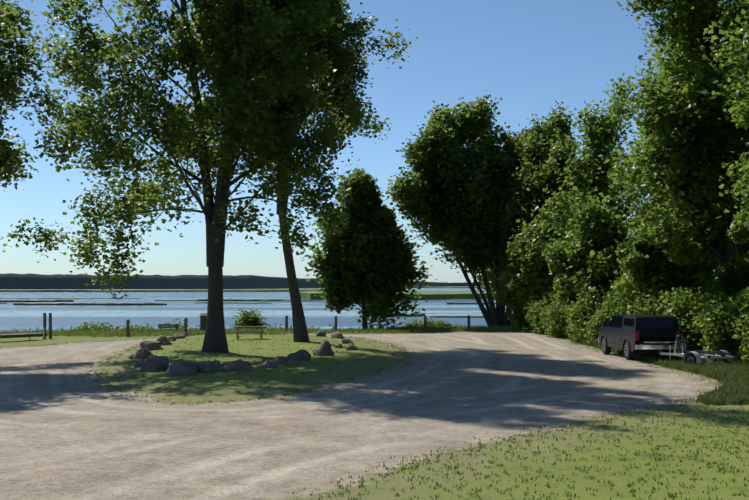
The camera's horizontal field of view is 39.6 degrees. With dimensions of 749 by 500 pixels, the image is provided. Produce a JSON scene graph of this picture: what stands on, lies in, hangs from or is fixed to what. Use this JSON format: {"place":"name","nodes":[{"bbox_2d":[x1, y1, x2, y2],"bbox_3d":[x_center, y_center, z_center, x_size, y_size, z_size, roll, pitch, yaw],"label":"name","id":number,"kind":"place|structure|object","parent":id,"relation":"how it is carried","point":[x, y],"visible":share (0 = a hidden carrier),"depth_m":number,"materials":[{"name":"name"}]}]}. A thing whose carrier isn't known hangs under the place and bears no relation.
{"place":"outdoors","nodes":[
{"label":"outdoors","id":0,"kind":"place"},
{"bbox_2d":[0,288,505,331],"bbox_3d":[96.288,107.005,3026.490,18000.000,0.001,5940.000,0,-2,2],"label":"lake","id":1,"kind":"structure","parent":0,"point":[67,317],"depth_m":157.25,"materials":[{"name":"liquid"}]},
{"bbox_2d":[0,300,73,301],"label":"weed patch","id":2,"kind":"object","parent":1,"relation":"on","point":[36,300],"visible":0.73,"depth_m":237.17,"materials":[{"name":"green plant"}]},
{"bbox_2d":[17,298,93,298],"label":"weed patch","id":3,"kind":"object","parent":1,"relation":"in","point":[55,298],"visible":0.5,"depth_m":288.27,"materials":[{"name":"green plant"}]},
{"bbox_2d":[13,302,166,304],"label":"weed patch","id":4,"kind":"object","parent":1,"relation":"on","point":[110,303],"visible":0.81,"depth_m":199.89,"materials":[{"name":"green plant"}]},
{"bbox_2d":[94,298,140,298],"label":"weed patch","id":5,"kind":"object","parent":1,"relation":"in","point":[116,298],"visible":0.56,"depth_m":299.22,"materials":[{"name":"green plant"}]},
{"bbox_2d":[0,289,317,291],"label":"shoreline","id":6,"kind":"structure","parent":1,"relation":"in","point":[93,290],"depth_m":627.28,"materials":[{"name":"green plant"}]},
{"bbox_2d":[196,302,267,302],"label":"weed patch","id":7,"kind":"object","parent":1,"relation":"in","point":[236,302],"visible":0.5,"depth_m":220.24,"materials":[{"name":"green plant"}]},
{"bbox_2d":[155,300,314,300],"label":"weed patch","id":8,"kind":"object","parent":1,"relation":"in","point":[232,300],"visible":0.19,"depth_m":255.00,"materials":[{"name":"green plant"}]},
{"bbox_2d":[197,299,280,300],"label":"weed patch","id":9,"kind":"object","parent":1,"relation":"on","point":[239,299],"visible":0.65,"depth_m":252.95,"materials":[{"name":"green plant"}]},
{"bbox_2d":[299,290,495,299],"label":"marsh bed","id":10,"kind":"object","parent":1,"relation":"in","point":[459,294],"visible":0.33,"depth_m":277.43,"materials":[{"name":"green plant"}]},
{"bbox_2d":[405,287,484,287],"bbox_3d":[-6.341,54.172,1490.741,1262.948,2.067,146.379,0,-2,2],"label":"marsh bed","id":11,"kind":"object","parent":1,"relation":"in","point":[445,287],"visible":0.04,"depth_m":1442.02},
{"bbox_2d":[427,299,487,299],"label":"weed patch","id":12,"kind":"object","parent":1,"relation":"on","point":[453,299],"visible":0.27,"depth_m":269.92,"materials":[{"name":"green plant"}]},
{"bbox_2d":[446,302,495,303],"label":"weed patch","id":13,"kind":"object","parent":1,"relation":"in","point":[464,303],"visible":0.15,"depth_m":211.02,"materials":[{"name":"green plant"}]},
{"bbox_2d":[0,321,520,336],"bbox_3d":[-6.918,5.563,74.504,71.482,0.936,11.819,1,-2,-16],"label":"shore grass","id":14,"kind":"structure","parent":0,"point":[228,331],"depth_m":74.18,"materials":[{"name":"green plant"}]},
{"bbox_2d":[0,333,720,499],"bbox_3d":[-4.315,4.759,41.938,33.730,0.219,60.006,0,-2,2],"label":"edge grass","id":15,"kind":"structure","parent":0,"point":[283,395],"depth_m":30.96,"materials":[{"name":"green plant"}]},
{"bbox_2d":[0,0,745,282],"label":"sky","id":16,"kind":"structure","parent":0,"point":[531,55],"materials":[{"name":"blue"}]},
{"bbox_2d":[0,286,748,499],"bbox_3d":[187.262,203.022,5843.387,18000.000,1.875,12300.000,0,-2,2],"label":"ground","id":17,"kind":"structure","parent":0,"point":[68,431],"depth_m":25.65,"materials":[{"name":"beige gravel"}]},
{"bbox_2d":[0,328,46,339],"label":"dock section","id":18,"kind":"object","parent":17,"relation":"on","point":[20,335],"visible":0.9,"depth_m":62.18,"materials":[{"name":"grey wood"}]},
{"bbox_2d":[0,0,52,191],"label":"tree","id":19,"kind":"object","parent":17,"relation":"on","point":[17,67],"depth_m":44.26,"materials":[{"name":"green plant"}]},
{"bbox_2d":[43,313,45,338],"bbox_3d":[-20.540,4.767,64.771,0.212,1.700,0.207,-1,-3,9],"label":"post","id":20,"kind":"object","parent":17,"relation":"on","point":[44,320],"visible":0.75,"depth_m":64.70,"materials":[{"name":"brown wood"}]},
{"bbox_2d":[49,313,51,338],"bbox_3d":[-20.193,4.766,64.821,0.212,1.700,0.202,-2,-3,2],"label":"post","id":21,"kind":"object","parent":17,"relation":"on","point":[50,325],"visible":0.9,"depth_m":64.74,"materials":[{"name":"brown wood"}]},
{"bbox_2d":[72,321,117,331],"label":"bush","id":22,"kind":"object","parent":17,"relation":"on","point":[96,326],"visible":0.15,"depth_m":79.22,"materials":[{"name":"green plant"}]},
{"bbox_2d":[126,320,129,336],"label":"post","id":23,"kind":"object","parent":17,"relation":"on","point":[127,328],"visible":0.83,"depth_m":67.29,"materials":[{"name":"brown wood"}]},
{"bbox_2d":[118,322,156,331],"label":"bush","id":24,"kind":"object","parent":17,"relation":"on","point":[136,327],"visible":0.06,"depth_m":80.19,"materials":[{"name":"green plant"}]},
{"bbox_2d":[135,359,144,367],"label":"boulder","id":25,"kind":"object","parent":17,"relation":"on","point":[140,362],"visible":0.31,"depth_m":41.46,"materials":[{"name":"grey stone"}]},
{"bbox_2d":[133,348,152,358],"bbox_3d":[-10.265,4.618,46.084,0.948,0.570,0.901,0,-2,0],"label":"boulder","id":26,"kind":"object","parent":17,"relation":"on","point":[143,353],"visible":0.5,"depth_m":45.77,"materials":[{"name":"grey stone"}]},
{"bbox_2d":[139,340,162,350],"bbox_3d":[-11.177,4.830,52.270,1.250,0.606,0.851,1,-2,-17],"label":"boulder","id":27,"kind":"object","parent":17,"relation":"on","point":[151,345],"visible":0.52,"depth_m":52.03,"materials":[{"name":"grey stone"}]},
{"bbox_2d":[140,354,168,371],"bbox_3d":[-8.382,4.319,39.541,1.286,0.745,0.810,-1,-2,32],"label":"boulder","id":28,"kind":"object","parent":17,"relation":"on","point":[153,363],"visible":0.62,"depth_m":39.25,"materials":[{"name":"grey stone"}]},
{"bbox_2d":[156,336,171,345],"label":"boulder","id":29,"kind":"object","parent":17,"relation":"on","point":[164,340],"visible":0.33,"depth_m":57.98,"materials":[{"name":"grey stone"}]},
{"bbox_2d":[157,324,178,329],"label":"bench","id":30,"kind":"object","parent":17,"relation":"on","point":[160,326],"visible":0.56,"depth_m":77.41,"materials":[{"name":"brown wood"}]},
{"bbox_2d":[168,336,175,340],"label":"boulder","id":31,"kind":"object","parent":17,"relation":"on","point":[172,338],"visible":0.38,"depth_m":61.82,"materials":[{"name":"grey stone"}]},
{"bbox_2d":[158,318,193,330],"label":"bush","id":32,"kind":"object","parent":17,"relation":"on","point":[176,319],"depth_m":81.36,"materials":[{"name":"green plant"}]},
{"bbox_2d":[174,333,185,338],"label":"boulder","id":33,"kind":"object","parent":17,"relation":"on","point":[178,336],"visible":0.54,"depth_m":65.14,"materials":[{"name":"grey stone"}]},
{"bbox_2d":[165,360,197,376],"bbox_3d":[-6.941,4.301,37.602,0.987,0.610,1.328,0,-2,13],"label":"boulder","id":34,"kind":"object","parent":17,"relation":"on","point":[182,368],"visible":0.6,"depth_m":37.16,"materials":[{"name":"grey stone"}]},
{"bbox_2d":[184,318,187,332],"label":"post","id":35,"kind":"object","parent":17,"relation":"on","point":[185,324],"visible":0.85,"depth_m":71.24,"materials":[{"name":"brown wood"}]},
{"bbox_2d":[0,0,380,352],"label":"tree","id":36,"kind":"object","parent":17,"relation":"on","point":[261,112],"depth_m":46.61,"materials":[{"name":"green plant"}]},
{"bbox_2d":[200,313,206,329],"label":"litter bin","id":37,"kind":"object","parent":17,"relation":"on","point":[203,317],"visible":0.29,"depth_m":74.31,"materials":[{"name":"green plastic"}]},
{"bbox_2d":[196,360,222,372],"bbox_3d":[-6.093,4.329,38.433,0.943,0.516,1.274,-1,-2,34],"label":"boulder","id":38,"kind":"object","parent":17,"relation":"on","point":[208,366],"visible":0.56,"depth_m":38.08,"materials":[{"name":"grey stone"}]},
{"bbox_2d":[222,359,251,370],"bbox_3d":[-5.123,4.327,38.778,1.059,0.535,1.179,-1,-2,17],"label":"boulder","id":39,"kind":"object","parent":17,"relation":"on","point":[239,365],"visible":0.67,"depth_m":38.49,"materials":[{"name":"grey stone"}]},
{"bbox_2d":[0,273,481,288],"bbox_3d":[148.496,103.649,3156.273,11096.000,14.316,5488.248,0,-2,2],"label":"forest","id":40,"kind":"object","parent":17,"relation":"on","point":[37,281],"visible":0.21,"depth_m":879.83,"materials":[{"name":"green plant"}]},
{"bbox_2d":[233,326,265,339],"bbox_3d":[-7.453,4.956,61.792,1.850,0.803,1.725,0,-2,-10],"label":"bench","id":41,"kind":"object","parent":17,"relation":"on","point":[260,332],"visible":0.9,"depth_m":61.57,"materials":[{"name":"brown wood"}]},
{"bbox_2d":[231,307,271,329],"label":"bush","id":42,"kind":"object","parent":17,"relation":"on","point":[247,318],"visible":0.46,"depth_m":82.76,"materials":[{"name":"green plant"}]},
{"bbox_2d":[104,334,406,400],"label":"island grass","id":43,"kind":"structure","parent":17,"relation":"on","point":[251,364],"depth_m":44.88,"materials":[{"name":"green plant"}]},
{"bbox_2d":[256,361,277,367],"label":"boulder","id":44,"kind":"object","parent":17,"relation":"on","point":[266,364],"visible":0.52,"depth_m":39.84,"materials":[{"name":"grey stone"}]},
{"bbox_2d":[274,356,287,363],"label":"boulder","id":45,"kind":"object","parent":17,"relation":"on","point":[281,359],"visible":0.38,"depth_m":41.67,"materials":[{"name":"grey stone"}]},
{"bbox_2d":[285,316,287,330],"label":"post","id":46,"kind":"object","parent":17,"relation":"on","point":[286,322],"visible":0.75,"depth_m":75.61,"materials":[{"name":"brown wood"}]},
{"bbox_2d":[287,349,310,360],"bbox_3d":[-3.184,4.492,44.179,1.035,0.549,0.814,1,-2,-14],"label":"boulder","id":47,"kind":"object","parent":17,"relation":"on","point":[300,355],"visible":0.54,"depth_m":44.06,"materials":[{"name":"grey stone"}]},
{"bbox_2d":[205,0,417,341],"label":"tree","id":48,"kind":"object","parent":17,"relation":"on","point":[339,52],"depth_m":57.87,"materials":[{"name":"green plant"}]},
{"bbox_2d":[306,324,332,330],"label":"bush","id":49,"kind":"object","parent":17,"relation":"on","point":[317,327],"visible":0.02,"depth_m":85.16,"materials":[{"name":"green plant"}]},
{"bbox_2d":[316,330,325,336],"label":"boulder","id":50,"kind":"object","parent":17,"relation":"on","point":[321,333],"visible":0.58,"depth_m":66.54,"materials":[{"name":"grey stone"}]},
{"bbox_2d":[313,340,333,355],"bbox_3d":[-2.365,4.493,47.288,0.811,0.808,1.352,-1,-2,33],"label":"boulder","id":51,"kind":"object","parent":17,"relation":"on","point":[324,348],"visible":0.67,"depth_m":46.96,"materials":[{"name":"grey stone"}]},
{"bbox_2d":[334,316,336,330],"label":"post","id":52,"kind":"object","parent":17,"relation":"on","point":[335,322],"visible":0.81,"depth_m":76.75,"materials":[{"name":"brown wood"}]},
{"bbox_2d":[330,332,344,338],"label":"boulder","id":53,"kind":"object","parent":17,"relation":"on","point":[337,335],"visible":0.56,"depth_m":63.86,"materials":[{"name":"grey stone"}]},
{"bbox_2d":[334,343,341,347],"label":"boulder","id":54,"kind":"object","parent":17,"relation":"on","point":[339,345],"visible":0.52,"depth_m":53.07,"materials":[{"name":"grey stone"}]},
{"bbox_2d":[342,338,353,343],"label":"boulder","id":55,"kind":"object","parent":17,"relation":"on","point":[346,341],"visible":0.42,"depth_m":56.14,"materials":[{"name":"grey stone"}]},
{"bbox_2d":[345,343,358,349],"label":"boulder","id":56,"kind":"object","parent":17,"relation":"on","point":[349,346],"visible":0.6,"depth_m":51.78,"materials":[{"name":"grey stone"}]},
{"bbox_2d":[300,159,436,329],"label":"tree","id":57,"kind":"object","parent":17,"relation":"on","point":[377,249],"depth_m":82.56,"materials":[{"name":"green plant"}]},
{"bbox_2d":[378,316,380,330],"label":"post","id":58,"kind":"object","parent":17,"relation":"on","point":[379,322],"visible":0.73,"depth_m":76.62,"materials":[{"name":"brown wood"}]},
{"bbox_2d":[389,313,424,316],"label":"weed patch","id":59,"kind":"object","parent":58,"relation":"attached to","point":[420,314],"visible":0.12,"depth_m":128.27,"materials":[{"name":"green plant"}]},
{"bbox_2d":[424,316,426,330],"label":"post","id":60,"kind":"object","parent":17,"relation":"on","point":[425,322],"visible":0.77,"depth_m":77.81,"materials":[{"name":"brown wood"}]},
{"bbox_2d":[402,316,452,326],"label":"bush","id":61,"kind":"object","parent":17,"relation":"on","point":[429,323],"visible":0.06,"depth_m":87.40,"materials":[{"name":"green plant"}]},
{"bbox_2d":[467,315,469,328],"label":"post","id":62,"kind":"object","parent":17,"relation":"on","point":[468,321],"visible":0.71,"depth_m":78.36,"materials":[{"name":"brown wood"}]},
{"bbox_2d":[429,316,483,317],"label":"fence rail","id":63,"kind":"object","parent":62,"relation":"attached to","point":[460,316],"visible":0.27,"depth_m":123.07,"materials":[{"name":"wood"}]},
{"bbox_2d":[472,259,506,307],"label":"tree","id":64,"kind":"object","parent":17,"relation":"on","point":[491,275],"depth_m":91.13,"materials":[{"name":"green plant"}]},
{"bbox_2d":[381,90,630,326],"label":"tree","id":65,"kind":"object","parent":17,"relation":"on","point":[442,137],"depth_m":83.58,"materials":[{"name":"green plant"}]},
{"bbox_2d":[507,303,531,330],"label":"verge bush","id":66,"kind":"object","parent":17,"relation":"on","point":[522,323],"visible":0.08,"depth_m":76.01,"materials":[{"name":"green plant"}]},
{"bbox_2d":[494,211,567,325],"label":"tree","id":67,"kind":"object","parent":17,"relation":"on","point":[526,277],"visible":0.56,"depth_m":74.38,"materials":[{"name":"green plant"}]},
{"bbox_2d":[522,289,557,333],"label":"verge bush","id":68,"kind":"object","parent":17,"relation":"on","point":[536,324],"visible":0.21,"depth_m":71.60,"materials":[{"name":"green plant"}]},
{"bbox_2d":[539,289,576,337],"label":"verge bush","id":69,"kind":"object","parent":17,"relation":"on","point":[555,319],"visible":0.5,"depth_m":66.79,"materials":[{"name":"green plant"}]},
{"bbox_2d":[524,72,648,241],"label":"tree","id":70,"kind":"object","parent":17,"relation":"on","point":[597,135],"depth_m":70.87,"materials":[{"name":"green plant"}]},
{"bbox_2d":[542,186,630,306],"bbox_3d":[14.212,0.825,65.004,7.329,9.623,7.108,0,-2,2],"label":"tree","id":71,"kind":"object","parent":17,"relation":"on","point":[576,261],"depth_m":64.10,"materials":[{"name":"green plant"}]},
{"bbox_2d":[564,285,612,342],"bbox_3d":[13.368,4.318,62.898,4.357,4.790,5.200,0,-2,2],"label":"verge bush","id":72,"kind":"object","parent":17,"relation":"on","point":[590,300],"visible":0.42,"depth_m":61.84,"materials":[{"name":"green plant"}]},
{"bbox_2d":[577,291,633,344],"bbox_3d":[13.696,4.195,58.415,4.606,4.242,5.006,0,-2,2],"label":"verge bush","id":73,"kind":"object","parent":17,"relation":"on","point":[610,309],"visible":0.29,"depth_m":58.07,"materials":[{"name":"green plant"}]},
{"bbox_2d":[525,328,748,404],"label":"grass","id":74,"kind":"structure","parent":17,"relation":"on","point":[732,377],"depth_m":38.66,"materials":[{"name":"green plant"}]},
{"bbox_2d":[598,315,679,359],"bbox_3d":[12.142,3.958,47.866,2.500,1.960,6.590,0,-2,-3],"label":"pickup truck","id":75,"kind":"object","parent":17,"relation":"on","point":[630,335],"visible":0.88,"depth_m":45.31,"materials":[{"name":"black paint"}]},
{"bbox_2d":[626,286,678,314],"bbox_3d":[14.857,3.983,53.818,4.151,4.266,4.868,0,-2,2],"label":"verge bush","id":76,"kind":"object","parent":17,"relation":"on","point":[644,306],"visible":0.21,"depth_m":53.06,"materials":[{"name":"green plant"}]},
{"bbox_2d":[604,208,719,314],"bbox_3d":[16.203,1.241,56.785,6.774,8.104,6.919,0,-2,2],"label":"tree","id":77,"kind":"object","parent":17,"relation":"on","point":[647,266],"visible":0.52,"depth_m":54.85,"materials":[{"name":"green plant"}]},
{"bbox_2d":[589,0,748,286],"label":"tree","id":78,"kind":"object","parent":17,"relation":"on","point":[668,154],"depth_m":49.52,"materials":[{"name":"green plant"}]},
{"bbox_2d":[593,339,748,362],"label":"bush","id":79,"kind":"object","parent":17,"relation":"on","point":[738,352],"depth_m":43.13,"materials":[{"name":"green plant"}]},
{"bbox_2d":[651,286,712,353],"bbox_3d":[15.426,3.760,49.581,4.794,4.134,5.354,0,-2,2],"label":"verge bush","id":80,"kind":"object","parent":17,"relation":"on","point":[683,306],"visible":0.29,"depth_m":48.63,"materials":[{"name":"green plant"}]},
{"bbox_2d":[624,1,748,286],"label":"tree","id":81,"kind":"object","parent":17,"relation":"on","point":[740,251],"depth_m":61.47,"materials":[{"name":"green plant"}]},
{"bbox_2d":[657,334,738,365],"bbox_3d":[13.152,4.180,43.403,2.080,1.288,3.575,1,-2,-31],"label":"boat trailer","id":82,"kind":"object","parent":17,"relation":"on","point":[691,357],"visible":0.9,"depth_m":42.78,"materials":[{"name":"metal"}]},
{"bbox_2d":[682,0,748,262],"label":"tree","id":83,"kind":"object","parent":17,"relation":"on","point":[738,232],"depth_m":40.63,"materials":[{"name":"green plant"}]},
{"bbox_2d":[689,292,748,355],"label":"verge bush","id":84,"kind":"object","parent":17,"relation":"on","point":[717,326],"visible":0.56,"depth_m":43.94,"materials":[{"name":"green plant"}]},
{"bbox_2d":[696,251,748,308],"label":"tree","id":85,"kind":"object","parent":17,"relation":"on","point":[736,276],"depth_m":47.82,"materials":[{"name":"green plant"}]},
{"bbox_2d":[732,312,748,364],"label":"verge bush","id":86,"kind":"object","parent":17,"relation":"on","point":[745,349],"visible":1,"depth_m":40.74,"materials":[{"name":"green plant"}]},
{"bbox_2d":[737,287,748,320],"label":"verge bush","id":87,"kind":"object","parent":17,"relation":"on","point":[745,291],"visible":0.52,"depth_m":43.19,"materials":[{"name":"green plant"}]},
{"bbox_2d":[311,358,748,499],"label":"lawn","id":88,"kind":"structure","parent":0,"point":[457,465],"depth_m":19.84,"materials":[{"name":"green plant"}]}
]}

